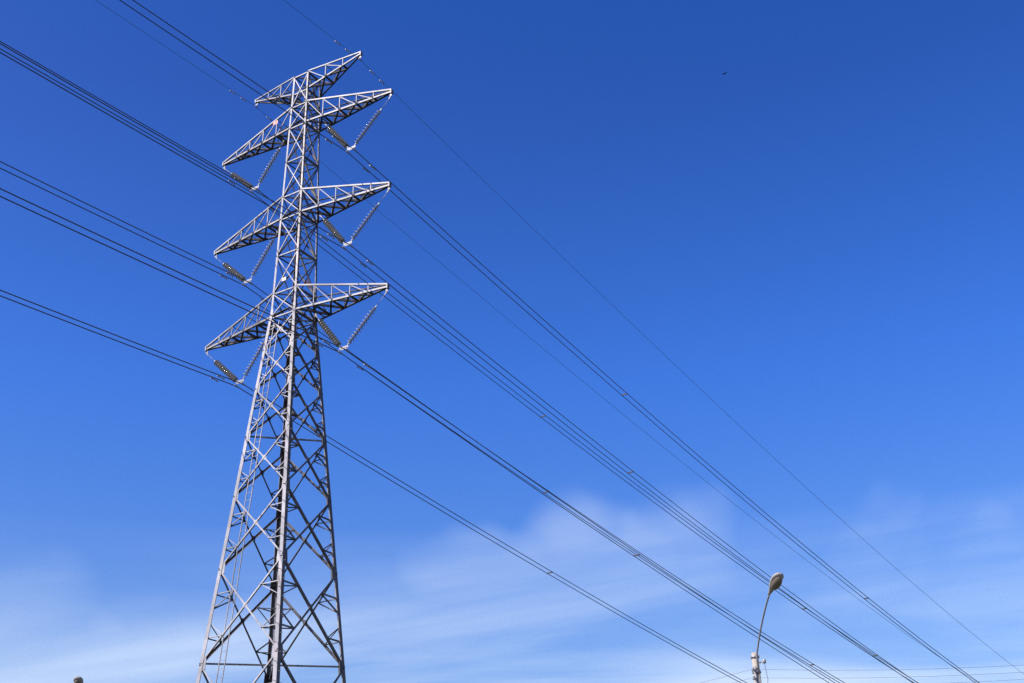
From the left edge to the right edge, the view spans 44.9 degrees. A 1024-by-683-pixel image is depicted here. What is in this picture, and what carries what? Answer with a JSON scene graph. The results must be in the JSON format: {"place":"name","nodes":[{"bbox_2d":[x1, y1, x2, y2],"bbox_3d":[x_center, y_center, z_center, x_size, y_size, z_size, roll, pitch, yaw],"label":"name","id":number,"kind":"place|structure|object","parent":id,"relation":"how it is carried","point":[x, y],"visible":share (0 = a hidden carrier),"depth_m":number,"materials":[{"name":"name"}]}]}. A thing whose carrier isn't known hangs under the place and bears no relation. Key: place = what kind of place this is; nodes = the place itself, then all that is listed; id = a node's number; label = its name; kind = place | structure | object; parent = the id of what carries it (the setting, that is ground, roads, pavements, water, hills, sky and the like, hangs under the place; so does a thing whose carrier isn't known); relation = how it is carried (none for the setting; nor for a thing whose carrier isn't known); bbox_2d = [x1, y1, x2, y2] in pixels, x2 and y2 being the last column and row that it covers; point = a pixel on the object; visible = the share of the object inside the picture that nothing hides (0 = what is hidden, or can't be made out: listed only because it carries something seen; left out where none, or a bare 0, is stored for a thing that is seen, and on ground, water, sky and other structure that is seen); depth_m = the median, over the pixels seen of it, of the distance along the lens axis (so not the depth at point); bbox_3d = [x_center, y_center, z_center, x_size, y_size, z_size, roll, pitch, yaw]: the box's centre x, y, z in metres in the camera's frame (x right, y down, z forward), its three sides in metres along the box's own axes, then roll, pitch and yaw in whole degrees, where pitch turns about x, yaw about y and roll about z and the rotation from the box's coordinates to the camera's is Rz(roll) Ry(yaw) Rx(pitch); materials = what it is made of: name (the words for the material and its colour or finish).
{"place":"outdoors","nodes":[
{"label":"outdoors","id":0,"kind":"place"},
{"bbox_2d":[0,0,1023,682],"label":"sky","id":1,"kind":"structure","parent":0,"point":[822,233],"materials":[{"name":"blue"}]},
{"bbox_2d":[702,665,1021,682],"bbox_3d":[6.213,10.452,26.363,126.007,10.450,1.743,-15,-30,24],"label":"power lines","id":2,"kind":"object","parent":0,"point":[907,669],"visible":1,"depth_m":26.19,"materials":[{"name":"metal"}]},
{"label":"ground","id":3,"kind":"structure","parent":0,"visible":0},
{"bbox_2d":[73,676,82,682],"bbox_3d":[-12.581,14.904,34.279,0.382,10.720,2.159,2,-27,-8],"label":"street lamp pole","id":4,"kind":"object","parent":3,"relation":"on","point":[77,679],"visible":1,"depth_m":35.76,"materials":[{"name":"metal"}]},
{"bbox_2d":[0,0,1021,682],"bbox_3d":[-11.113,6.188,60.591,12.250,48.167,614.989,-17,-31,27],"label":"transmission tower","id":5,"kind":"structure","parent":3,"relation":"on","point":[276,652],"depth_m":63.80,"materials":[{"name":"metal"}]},
{"bbox_2d":[751,572,783,682],"bbox_3d":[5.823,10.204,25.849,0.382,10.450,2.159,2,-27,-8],"label":"street lamp pole","id":6,"kind":"object","parent":3,"relation":"on","point":[775,582],"visible":1,"depth_m":28.08,"materials":[{"name":"metal"}]}
]}

